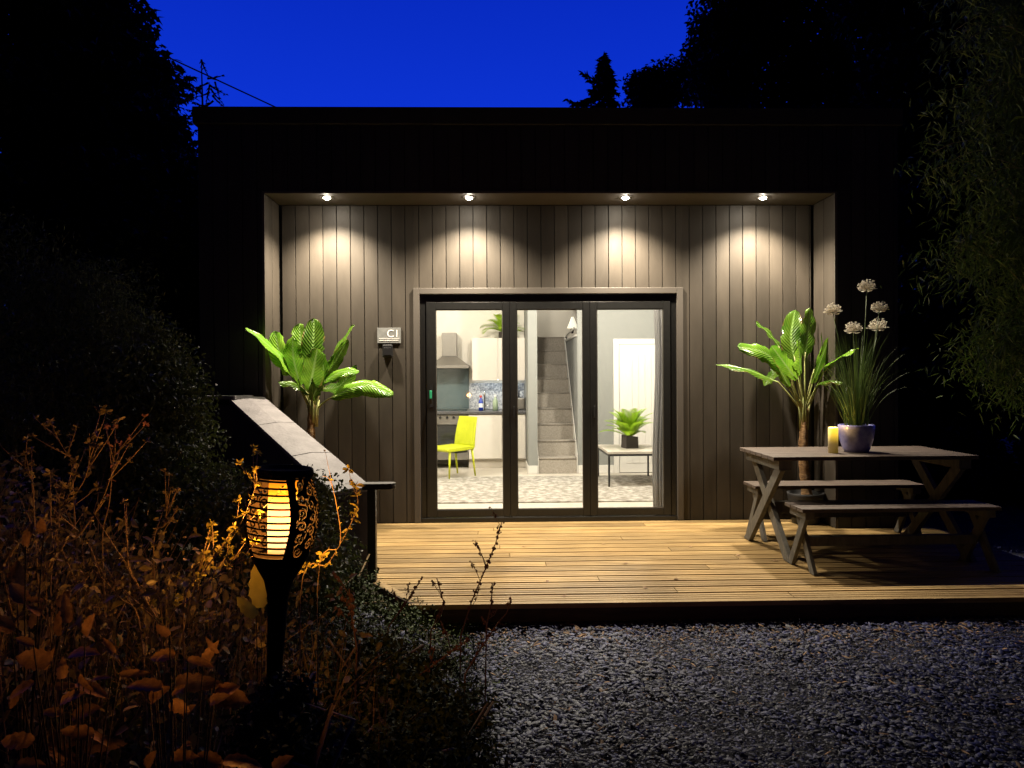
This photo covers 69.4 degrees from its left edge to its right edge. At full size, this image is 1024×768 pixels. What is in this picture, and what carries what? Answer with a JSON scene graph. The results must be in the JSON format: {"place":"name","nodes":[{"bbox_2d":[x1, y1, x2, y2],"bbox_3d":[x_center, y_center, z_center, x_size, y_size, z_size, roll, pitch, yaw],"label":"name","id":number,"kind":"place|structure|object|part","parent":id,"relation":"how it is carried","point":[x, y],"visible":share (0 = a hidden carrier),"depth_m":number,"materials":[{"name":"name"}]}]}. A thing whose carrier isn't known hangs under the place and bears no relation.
{"place":"outdoors","nodes":[
{"label":"outdoors","id":0,"kind":"place"},
{"bbox_2d":[181,112,197,148],"bbox_3d":[-4.895,-1.310,10.899,0.753,5.453,0.359,0,0,-1],"label":"conifer","id":1,"kind":"object","parent":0,"point":[188,119],"visible":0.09,"depth_m":10.86,"materials":[{"name":"green plant"}]},
{"bbox_2d":[171,58,275,106],"bbox_3d":[-5.048,-5.017,11.442,5.865,1.446,0.507,-1,1,-34],"label":"overhead cable","id":2,"kind":"object","parent":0,"point":[222,82],"visible":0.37,"depth_m":11.63,"materials":[{"name":"black rubber"}]},
{"bbox_2d":[0,495,486,767],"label":"bank","id":3,"kind":"structure","parent":0,"point":[140,665],"depth_m":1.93,"materials":[{"name":"plant"}]},
{"bbox_2d":[0,436,41,643],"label":"weed","id":4,"kind":"object","parent":3,"relation":"on","point":[32,475],"visible":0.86,"depth_m":1.73,"materials":[{"name":"brown plant"}]},
{"bbox_2d":[4,513,55,694],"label":"weed","id":5,"kind":"object","parent":3,"relation":"on","point":[19,559],"visible":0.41,"depth_m":1.58,"materials":[{"name":"brown plant"}]},
{"bbox_2d":[0,518,73,767],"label":"broad leaved plant","id":6,"kind":"object","parent":3,"relation":"on","point":[17,590],"visible":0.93,"depth_m":1.21,"materials":[{"name":"brown plant"}]},
{"bbox_2d":[0,478,91,762],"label":"weed","id":7,"kind":"object","parent":3,"relation":"on","point":[35,570],"visible":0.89,"depth_m":1.33,"materials":[{"name":"brown plant"}]},
{"bbox_2d":[27,414,88,635],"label":"weed","id":8,"kind":"object","parent":3,"relation":"on","point":[55,434],"visible":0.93,"depth_m":1.83,"materials":[{"name":"brown plant"}]},
{"bbox_2d":[1,690,127,767],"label":"broad leaved plant","id":9,"kind":"object","parent":3,"relation":"on","point":[17,741],"visible":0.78,"depth_m":1.17,"materials":[{"name":"brown plant"}]},
{"bbox_2d":[7,405,124,685],"bbox_3d":[-0.956,0.353,1.578,0.235,0.617,0.095,0,0,-19],"label":"weed","id":10,"kind":"object","parent":3,"relation":"on","point":[69,488],"visible":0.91,"depth_m":1.58,"materials":[{"name":"brown plant"}]},
{"bbox_2d":[44,534,97,730],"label":"weed","id":11,"kind":"object","parent":3,"relation":"on","point":[52,601],"visible":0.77,"depth_m":1.48,"materials":[{"name":"brown plant"}]},
{"bbox_2d":[8,614,150,767],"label":"broad leaved plant","id":12,"kind":"object","parent":3,"relation":"on","point":[34,659],"visible":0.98,"depth_m":1.10,"materials":[{"name":"brown plant"}]},
{"bbox_2d":[41,437,150,705],"bbox_3d":[-0.877,0.413,1.527,0.226,0.598,0.112,0,0,-1],"label":"weed","id":13,"kind":"object","parent":3,"relation":"on","point":[106,487],"visible":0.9,"depth_m":1.53,"materials":[{"name":"brown plant"}]},
{"bbox_2d":[0,206,192,512],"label":"shrub","id":14,"kind":"object","parent":3,"relation":"on","point":[83,300],"visible":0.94,"depth_m":3.63,"materials":[{"name":"green plant"}]},
{"bbox_2d":[65,590,132,726],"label":"weed","id":15,"kind":"object","parent":3,"relation":"on","point":[109,610],"visible":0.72,"depth_m":1.54,"materials":[{"name":"brown plant"}]},
{"bbox_2d":[69,574,129,687],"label":"weed","id":16,"kind":"object","parent":3,"relation":"on","point":[98,612],"visible":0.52,"depth_m":1.69,"materials":[{"name":"brown plant"}]},
{"bbox_2d":[82,537,148,753],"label":"weed","id":17,"kind":"object","parent":3,"relation":"on","point":[89,541],"visible":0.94,"depth_m":1.44,"materials":[{"name":"brown plant"}]},
{"bbox_2d":[102,414,148,665],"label":"weed","id":18,"kind":"object","parent":3,"relation":"on","point":[107,425],"visible":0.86,"depth_m":1.78,"materials":[{"name":"brown"}]},
{"bbox_2d":[91,498,169,767],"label":"weed","id":19,"kind":"object","parent":3,"relation":"on","point":[121,558],"visible":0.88,"depth_m":1.46,"materials":[{"name":"brown plant"}]},
{"bbox_2d":[30,303,240,544],"bbox_3d":[-1.905,0.230,3.835,0.919,1.348,1.197,-1,1,-40],"label":"shrub","id":20,"kind":"object","parent":3,"relation":"on","point":[167,399],"visible":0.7,"depth_m":3.71,"materials":[{"name":"green plant"}]},
{"bbox_2d":[149,468,181,676],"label":"weed","id":21,"kind":"object","parent":3,"relation":"on","point":[167,504],"visible":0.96,"depth_m":1.78,"materials":[{"name":"brown plant"}]},
{"bbox_2d":[126,625,249,767],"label":"broad leaved plant","id":22,"kind":"object","parent":3,"relation":"on","point":[227,695],"visible":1,"depth_m":1.10,"materials":[{"name":"brown plant"}]},
{"bbox_2d":[168,598,221,673],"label":"weed","id":23,"kind":"object","parent":3,"relation":"on","point":[202,644],"visible":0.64,"depth_m":1.63,"materials":[{"name":"brown plant"}]},
{"bbox_2d":[0,454,403,767],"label":"undergrowth","id":24,"kind":"object","parent":3,"relation":"on","point":[151,593],"visible":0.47,"depth_m":1.82,"materials":[{"name":"brown plant"}]},
{"bbox_2d":[149,537,260,751],"bbox_3d":[-0.607,0.572,1.447,0.243,0.564,0.100,0,0,3],"label":"weed","id":25,"kind":"object","parent":3,"relation":"on","point":[207,556],"visible":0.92,"depth_m":1.46,"materials":[{"name":"brown plant"}]},
{"bbox_2d":[143,741,293,767],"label":"broad leaved plant","id":26,"kind":"object","parent":3,"relation":"on","point":[237,759],"visible":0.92,"depth_m":1.15,"materials":[{"name":"brown plant"}]},
{"bbox_2d":[0,460,447,767],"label":"dry stems","id":27,"kind":"object","parent":3,"relation":"on","point":[202,711],"visible":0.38,"depth_m":1.82,"materials":[{"name":"plant"}]},
{"bbox_2d":[183,443,286,767],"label":"weed","id":28,"kind":"object","parent":3,"relation":"on","point":[233,529],"visible":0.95,"depth_m":1.47,"materials":[{"name":"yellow plant"}]},
{"bbox_2d":[118,455,368,598],"bbox_3d":[-1.191,0.687,3.297,1.077,0.727,1.055,0,0,-1],"label":"shrub","id":29,"kind":"object","parent":3,"relation":"on","point":[218,506],"visible":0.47,"depth_m":3.17,"materials":[{"name":"green plant"}]},
{"bbox_2d":[236,564,266,704],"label":"broad leaved plant","id":30,"kind":"object","parent":3,"relation":"on","point":[257,594],"visible":0.84,"depth_m":1.72,"materials":[{"name":"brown plant"}]},
{"bbox_2d":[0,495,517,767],"bbox_3d":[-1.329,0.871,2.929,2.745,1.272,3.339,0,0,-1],"label":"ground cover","id":31,"kind":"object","parent":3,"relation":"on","point":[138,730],"visible":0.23,"depth_m":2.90,"materials":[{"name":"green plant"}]},
{"bbox_2d":[204,669,355,767],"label":"shrub","id":32,"kind":"object","parent":3,"relation":"on","point":[284,721],"visible":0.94,"depth_m":1.36,"materials":[{"name":"green plant"}]},
{"bbox_2d":[244,464,318,767],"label":"garden torch","id":33,"kind":"object","parent":3,"relation":"on","point":[279,559],"visible":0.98,"depth_m":1.47,"materials":[{"name":"black plastic"}]},
{"bbox_2d":[317,450,341,762],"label":"weed","id":34,"kind":"object","parent":3,"relation":"on","point":[318,581],"visible":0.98,"depth_m":1.61,"materials":[{"name":"brown plant"}]},
{"bbox_2d":[298,464,364,753],"bbox_3d":[-0.388,0.646,1.590,0.162,0.954,0.042,0,0,16],"label":"weed","id":35,"kind":"object","parent":3,"relation":"on","point":[356,509],"visible":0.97,"depth_m":1.58,"materials":[{"name":"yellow plant"}]},
{"bbox_2d":[332,571,357,721],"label":"seeding stalk","id":36,"kind":"object","parent":3,"relation":"on","point":[350,608],"visible":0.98,"depth_m":2.39,"materials":[{"name":"plant"}]},
{"bbox_2d":[292,554,437,643],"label":"shrub","id":37,"kind":"object","parent":3,"relation":"on","point":[353,584],"visible":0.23,"depth_m":4.06,"materials":[{"name":"green plant"}]},
{"bbox_2d":[289,626,477,767],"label":"shrub","id":38,"kind":"object","parent":3,"relation":"on","point":[423,684],"visible":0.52,"depth_m":2.48,"materials":[{"name":"green plant"}]},
{"bbox_2d":[286,678,514,767],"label":"shrub","id":39,"kind":"object","parent":3,"relation":"on","point":[398,758],"visible":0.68,"depth_m":2.23,"materials":[{"name":"green plant"}]},
{"bbox_2d":[386,576,422,646],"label":"seeding stalk","id":40,"kind":"object","parent":3,"relation":"on","point":[409,597],"visible":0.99,"depth_m":3.40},
{"bbox_2d":[430,579,445,650],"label":"seeding stalk","id":41,"kind":"object","parent":3,"relation":"on","point":[438,616],"visible":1,"depth_m":3.30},
{"bbox_2d":[408,622,469,700],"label":"seeding stalk","id":42,"kind":"object","parent":3,"relation":"on","point":[444,631],"visible":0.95,"depth_m":2.60,"materials":[{"name":"plant"}]},
{"bbox_2d":[459,506,504,701],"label":"seeding stalk","id":43,"kind":"object","parent":3,"relation":"on","point":[498,532],"visible":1,"depth_m":3.20,"materials":[{"name":"plant"}]},
{"bbox_2d":[0,0,916,304],"label":"sky","id":44,"kind":"structure","parent":0,"point":[280,53],"materials":[{"name":"blue"}]},
{"bbox_2d":[5,429,1023,767],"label":"ground","id":45,"kind":"structure","parent":0,"point":[1003,531],"depth_m":3.54,"materials":[{"name":"gravel"}]},
{"bbox_2d":[0,0,202,495],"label":"tree","id":46,"kind":"object","parent":45,"relation":"on","point":[91,95],"visible":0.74,"depth_m":7.99,"materials":[{"name":"green plant"}]},
{"bbox_2d":[0,147,282,508],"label":"hedge","id":47,"kind":"object","parent":45,"relation":"on","point":[169,246],"visible":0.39,"depth_m":7.14,"materials":[{"name":"green plant"}]},
{"bbox_2d":[185,59,228,111],"bbox_3d":[-5.902,-2.446,14.346,0.856,7.685,0.241,0,0,-1],"label":"conifer","id":48,"kind":"object","parent":45,"relation":"on","point":[209,89],"visible":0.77,"depth_m":14.31,"materials":[{"name":"green plant"}]},
{"bbox_2d":[178,395,367,578],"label":"sloping wall","id":49,"kind":"structure","parent":45,"relation":"on","point":[274,433],"depth_m":5.69,"materials":[{"name":"stone"}]},
{"bbox_2d":[458,597,511,692],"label":"seeding stalk","id":50,"kind":"object","parent":45,"relation":"on","point":[487,636],"visible":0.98,"depth_m":2.70,"materials":[{"name":"plant"}]},
{"bbox_2d":[484,582,497,718],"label":"seeding stalk","id":51,"kind":"object","parent":45,"relation":"on","point":[491,600],"visible":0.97,"depth_m":3.21,"materials":[{"name":"plant"}]},
{"bbox_2d":[0,90,1023,496],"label":"woodland","id":52,"kind":"object","parent":45,"relation":"on","point":[904,320],"depth_m":10.65,"materials":[{"name":"green plant"}]},
{"bbox_2d":[192,106,902,527],"bbox_3d":[0.270,-0.524,10.031,6.182,3.814,7.208,0,0,-1],"label":"cabin","id":53,"kind":"object","parent":45,"relation":"on","point":[546,232],"visible":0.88,"depth_m":6.86,"materials":[{"name":"black"}]},
{"bbox_2d":[321,196,331,199],"bbox_3d":[-1.641,-1.644,6.551,0.096,0.019,0.096,0,0,-1],"label":"spotlight","id":54,"kind":"object","parent":53,"relation":"attached to","point":[326,197],"visible":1,"depth_m":6.53,"materials":[{"name":"grey"}]},
{"bbox_2d":[382,344,392,357],"bbox_3d":[-1.152,-0.306,6.846,0.095,0.122,0.050,0,0,-1],"label":"key safe","id":55,"kind":"object","parent":53,"relation":"attached to","point":[387,350],"visible":1,"depth_m":6.83,"materials":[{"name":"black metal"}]},
{"bbox_2d":[377,328,400,342],"bbox_3d":[-1.142,-0.451,6.864,0.218,0.141,0.013,0,0,-1],"label":"wall sign","id":56,"kind":"object","parent":53,"relation":"attached to","point":[388,335],"visible":1,"depth_m":6.86,"materials":[{"name":"white"}]},
{"bbox_2d":[437,369,468,408],"bbox_3d":[-0.980,0.069,11.591,0.610,0.644,0.016,0,0,-1],"label":"splashback","id":57,"kind":"object","parent":53,"relation":"attached to","point":[452,388],"visible":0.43,"depth_m":11.58,"materials":[{"name":"grey glass"}]},
{"bbox_2d":[437,333,469,368],"bbox_3d":[-0.951,-0.511,11.337,0.581,0.545,0.480,0,0,-1],"label":"cooker hood","id":58,"kind":"object","parent":53,"relation":"attached to","point":[449,359],"visible":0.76,"depth_m":11.31,"materials":[{"name":"metal"}]},
{"bbox_2d":[426,302,510,516],"bbox_3d":[-0.408,0.239,6.898,0.779,2.010,0.132,0,0,-1],"label":"door leaf","id":59,"kind":"structure","parent":53,"relation":"in","point":[431,307],"depth_m":6.90,"materials":[{"name":"black metal"}]},
{"bbox_2d":[464,196,473,199],"bbox_3d":[-0.383,-1.652,6.580,0.096,0.019,0.096,0,0,-1],"label":"spotlight","id":60,"kind":"object","parent":53,"relation":"attached to","point":[468,197],"visible":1,"depth_m":6.56,"materials":[{"name":"grey"}]},
{"bbox_2d":[469,383,523,408],"bbox_3d":[-0.241,0.190,11.611,0.863,0.410,0.012,0,0,-1],"label":"splashback","id":61,"kind":"object","parent":53,"relation":"attached to","point":[476,390],"visible":0.64,"depth_m":11.60,"materials":[{"name":"tile"}]},
{"bbox_2d":[469,414,525,467],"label":"base cabinets","id":62,"kind":"object","parent":53,"relation":"on","point":[488,450],"visible":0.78,"depth_m":11.02,"materials":[{"name":"beige"}]},
{"bbox_2d":[437,414,468,459],"bbox_3d":[-0.965,0.791,11.277,0.616,0.680,0.620,0,0,-1],"label":"oven","id":63,"kind":"object","parent":62,"relation":"in","point":[446,427],"visible":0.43,"depth_m":11.01,"materials":[{"name":"metal"}]},
{"bbox_3d":[-0.959,0.805,11.011,0.576,0.395,0.011,0,0,-1],"label":"door","id":64,"kind":"part","parent":63,"relation":"part of","materials":[{"name":"black glass"}]},
{"bbox_3d":[-0.397,0.787,11.033,0.492,0.655,0.025,0,0,-1],"label":"door","id":65,"kind":"part","parent":62,"relation":"part of","materials":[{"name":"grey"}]},
{"bbox_3d":[0.030,0.784,11.043,0.337,0.655,0.025,0,0,-1],"label":"door","id":66,"kind":"part","parent":62,"relation":"part of","materials":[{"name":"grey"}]},
{"bbox_2d":[472,338,524,379],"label":"wall cupboards","id":67,"kind":"object","parent":53,"relation":"attached to","point":[486,358],"depth_m":11.28,"materials":[{"name":"grey"}]},
{"bbox_2d":[472,338,497,379],"bbox_3d":[-0.413,-0.377,11.290,0.391,0.644,0.019,0,0,-1],"label":"door","id":68,"kind":"structure","parent":67,"relation":"in","point":[484,350],"depth_m":11.28,"materials":[{"name":"grey"}]},
{"bbox_2d":[480,314,524,337],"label":"fern plant","id":69,"kind":"object","parent":67,"relation":"on","point":[497,321],"visible":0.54,"depth_m":11.33,"materials":[{"name":"green plant"}]},
{"bbox_2d":[498,338,524,379],"bbox_3d":[-0.008,-0.380,11.300,0.410,0.644,0.019,0,0,-1],"label":"door","id":70,"kind":"structure","parent":67,"relation":"in","point":[521,341],"depth_m":11.29,"materials":[{"name":"grey"}]},
{"bbox_2d":[438,475,652,503],"bbox_3d":[0.246,1.266,9.004,5.500,0.013,2.070,0,0,-1],"label":"rug","id":71,"kind":"object","parent":53,"relation":"on","point":[557,489],"visible":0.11,"depth_m":8.83,"materials":[{"name":"fabric"}]},
{"bbox_2d":[437,416,476,478],"bbox_3d":[-0.779,0.847,10.007,0.560,0.799,0.420,-1,1,-43],"label":"dining chair","id":72,"kind":"object","parent":71,"relation":"on","point":[465,434],"visible":0.98,"depth_m":10.06,"materials":[{"name":"leather"}]},
{"bbox_2d":[598,444,652,486],"bbox_3d":[1.513,1.034,9.507,0.700,0.428,0.980,0,0,-1],"label":"coffee table","id":73,"kind":"object","parent":71,"relation":"on","point":[608,450],"visible":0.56,"depth_m":9.16,"materials":[{"name":"wood"}]},
{"bbox_2d":[601,408,652,448],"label":"fern plant","id":74,"kind":"object","parent":73,"relation":"on","point":[628,423],"visible":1,"depth_m":9.42,"materials":[{"name":"green plant"}]},
{"bbox_2d":[509,302,590,516],"bbox_3d":[0.357,0.234,6.942,0.749,2.010,0.080,0,0,-1],"label":"door leaf","id":75,"kind":"structure","parent":53,"relation":"in","point":[516,511],"depth_m":6.92,"materials":[{"name":"black metal"}]},
{"bbox_2d":[537,334,577,473],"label":"staircase","id":76,"kind":"structure","parent":53,"relation":"on","point":[557,449],"depth_m":11.07,"materials":[{"name":"carpet"}]},
{"bbox_2d":[565,327,574,338],"bbox_3d":[0.907,-0.778,11.619,0.035,0.165,1.202,0,0,-2],"label":"handrail","id":77,"kind":"object","parent":53,"relation":"on","point":[570,331],"visible":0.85,"depth_m":11.53,"materials":[{"name":"grey paint"}]},
{"bbox_2d":[567,317,576,333],"bbox_3d":[0.983,-0.947,11.919,0.190,0.268,0.177,0,0,-1],"label":"wall lamp","id":78,"kind":"object","parent":53,"relation":"attached to","point":[572,324],"visible":0.78,"depth_m":11.87,"materials":[{"name":"white"}]},
{"bbox_2d":[620,196,630,199],"bbox_3d":[1.015,-1.661,6.613,0.096,0.019,0.096,0,0,-1],"label":"spotlight","id":79,"kind":"object","parent":53,"relation":"attached to","point":[625,197],"visible":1,"depth_m":6.59,"materials":[{"name":"grey"}]},
{"bbox_2d":[590,301,670,515],"bbox_3d":[1.113,0.230,6.960,0.759,2.010,0.080,0,0,-1],"label":"door leaf","id":80,"kind":"structure","parent":53,"relation":"in","point":[664,306],"depth_m":6.94,"materials":[{"name":"black metal"}]},
{"bbox_2d":[652,310,662,506],"bbox_3d":[1.455,0.183,7.239,0.166,2.150,0.063,0,0,-1],"label":"curtain","id":81,"kind":"object","parent":53,"relation":"hanging from","point":[657,486],"visible":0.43,"depth_m":7.24,"materials":[{"name":"grey fabric"}]},
{"bbox_2d":[757,196,767,199],"bbox_3d":[2.254,-1.668,6.642,0.096,0.019,0.096,0,0,-1],"label":"spotlight","id":82,"kind":"object","parent":53,"relation":"attached to","point":[763,197],"visible":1,"depth_m":6.62,"materials":[{"name":"grey"}]},
{"bbox_2d":[562,52,620,107],"bbox_3d":[2.126,-3.621,18.997,2.203,9.863,1.368,0,0,-1],"label":"fir tree","id":83,"kind":"object","parent":45,"relation":"on","point":[603,89],"visible":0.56,"depth_m":18.80,"materials":[{"name":"green plant"}]},
{"bbox_2d":[287,496,1023,767],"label":"slate chippings","id":84,"kind":"object","parent":45,"relation":"on","point":[556,714],"visible":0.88,"depth_m":3.47,"materials":[{"name":"gravel"}]},
{"bbox_2d":[618,30,769,107],"bbox_3d":[4.293,-3.370,17.034,3.684,9.390,1.990,0,0,-1],"label":"tree","id":85,"kind":"object","parent":45,"relation":"on","point":[654,87],"visible":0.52,"depth_m":16.77,"materials":[{"name":"green plant"}]},
{"bbox_2d":[366,528,1023,622],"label":"deck edge","id":86,"kind":"object","parent":45,"relation":"on","point":[757,612],"visible":0.23,"depth_m":4.46,"materials":[{"name":"wood"}]},
{"bbox_2d":[362,482,395,582],"bbox_3d":[-0.878,1.044,4.909,0.215,0.775,0.100,0,0,-1],"label":"rail post","id":87,"kind":"object","parent":86,"relation":"on","point":[371,488],"visible":0.81,"depth_m":4.88,"materials":[{"name":"black metal"}]},
{"bbox_2d":[377,519,1023,602],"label":"deck","id":88,"kind":"structure","parent":86,"relation":"on","point":[579,560],"depth_m":5.31,"materials":[{"name":"wood"}]},
{"bbox_2d":[245,318,392,438],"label":"banana plant","id":89,"kind":"object","parent":88,"relation":"on","point":[299,357],"visible":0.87,"depth_m":6.58,"materials":[{"name":"green plant"}]},
{"bbox_2d":[372,579,416,601],"bbox_3d":[-1.370,1.306,5.566,0.077,0.001,2.746,-1,1,-36],"label":"deck border board","id":90,"kind":"object","parent":88,"relation":"on","point":[397,592],"visible":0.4,"depth_m":4.68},
{"bbox_2d":[716,308,858,524],"bbox_3d":[2.443,0.289,6.651,1.133,1.976,0.571,0,0,-1],"label":"banana plant","id":91,"kind":"object","parent":88,"relation":"on","point":[797,337],"visible":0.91,"depth_m":6.75,"materials":[{"name":"green plant"}]},
{"bbox_2d":[743,480,924,541],"bbox_3d":[2.682,1.051,6.183,1.400,0.448,0.371,0,0,-1],"label":"bench","id":92,"kind":"object","parent":88,"relation":"on","point":[909,489],"visible":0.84,"depth_m":6.16,"materials":[{"name":"wood"}]},
{"bbox_2d":[740,446,978,562],"bbox_3d":[2.637,0.900,5.731,1.500,0.758,0.879,0,0,-1],"label":"picnic table","id":93,"kind":"object","parent":88,"relation":"on","point":[778,460],"visible":0.88,"depth_m":5.61,"materials":[{"name":"wood"}]},
{"bbox_2d":[828,427,837,452],"bbox_3d":[2.439,0.423,5.612,0.072,0.200,0.072,0,0,-1],"label":"candle","id":94,"kind":"object","parent":93,"relation":"on","point":[832,439],"visible":1,"depth_m":5.58,"materials":[{"name":"beige wax"}]},
{"bbox_2d":[790,279,922,452],"bbox_3d":[2.608,-0.145,5.633,0.885,1.334,0.898,0,0,-1],"label":"potted plant","id":95,"kind":"object","parent":93,"relation":"on","point":[856,433],"visible":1,"depth_m":5.64,"materials":[{"name":"plant"}]},
{"bbox_2d":[785,500,1001,575],"bbox_3d":[2.651,1.062,5.172,1.380,0.441,0.371,0,0,-2],"label":"bench","id":96,"kind":"object","parent":88,"relation":"on","point":[980,513],"visible":1,"depth_m":5.14,"materials":[{"name":"wood"}]},
{"bbox_2d":[408,595,1023,609],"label":"deck nosing","id":97,"kind":"object","parent":86,"relation":"attached to","point":[737,602],"visible":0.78,"depth_m":4.44,"materials":[{"name":"wood"}]},
{"bbox_2d":[674,0,874,107],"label":"tree","id":98,"kind":"object","parent":45,"relation":"on","point":[743,42],"visible":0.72,"depth_m":14.55,"materials":[{"name":"green plant"}]},
{"bbox_2d":[823,0,1023,434],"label":"tree","id":99,"kind":"object","parent":45,"relation":"on","point":[892,70],"visible":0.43,"depth_m":10.61,"materials":[{"name":"green plant"}]},
{"bbox_2d":[880,0,1023,439],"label":"bamboo","id":100,"kind":"object","parent":45,"relation":"on","point":[1013,337],"visible":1,"depth_m":4.09,"materials":[{"name":"green plant"}]},
{"bbox_2d":[898,343,1023,506],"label":"hedge","id":101,"kind":"object","parent":45,"relation":"on","point":[942,423],"visible":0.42,"depth_m":9.01,"materials":[{"name":"green plant"}]},
{"bbox_2d":[613,339,654,472],"bbox_3d":[1.888,0.308,10.360,0.920,1.887,0.078,0,0,-1],"label":"interior door","id":102,"kind":"structure","parent":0,"point":[633,373],"depth_m":10.38,"materials":[{"name":"grey paint"}]},
{"bbox_3d":[-1.956,0.857,11.274,1.353,0.800,0.580,0,0,-1],"label":"cabinet","id":103,"kind":"object","parent":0,"visible":0},
{"bbox_2d":[437,409,525,413],"bbox_3d":[-1.218,0.427,11.273,2.834,0.040,0.610,0,0,-1],"label":"worktop","id":104,"kind":"object","parent":103,"relation":"on","point":[490,411],"visible":0.42,"depth_m":10.99,"materials":[{"name":"stone"}]},
{"bbox_2d":[437,409,467,410],"bbox_3d":[-0.966,0.401,11.299,0.560,0.007,0.470,0,0,-1],"label":"hob","id":105,"kind":"object","parent":104,"relation":"on","point":[452,409],"visible":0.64,"depth_m":11.45,"materials":[{"name":"black glass"}]},
{"bbox_2d":[478,395,482,410],"bbox_3d":[-0.472,0.288,11.195,0.072,0.230,0.072,0,0,-1],"label":"bottle","id":106,"kind":"object","parent":104,"relation":"on","point":[480,404],"visible":1,"depth_m":11.17,"materials":[{"name":"blue plastic"}]},
{"bbox_2d":[493,395,497,410],"bbox_3d":[-0.253,0.282,11.200,0.080,0.240,0.080,0,0,-1],"label":"bottle","id":107,"kind":"object","parent":104,"relation":"on","point":[495,404],"visible":1,"depth_m":11.17,"materials":[{"name":"glass"}]},
{"bbox_2d":[518,397,525,409],"bbox_3d":[0.143,0.299,11.259,0.165,0.200,0.200,0,0,-1],"label":"toaster","id":108,"kind":"object","parent":104,"relation":"on","point":[521,403],"visible":0.59,"depth_m":11.16,"materials":[{"name":"metal"}]}
]}

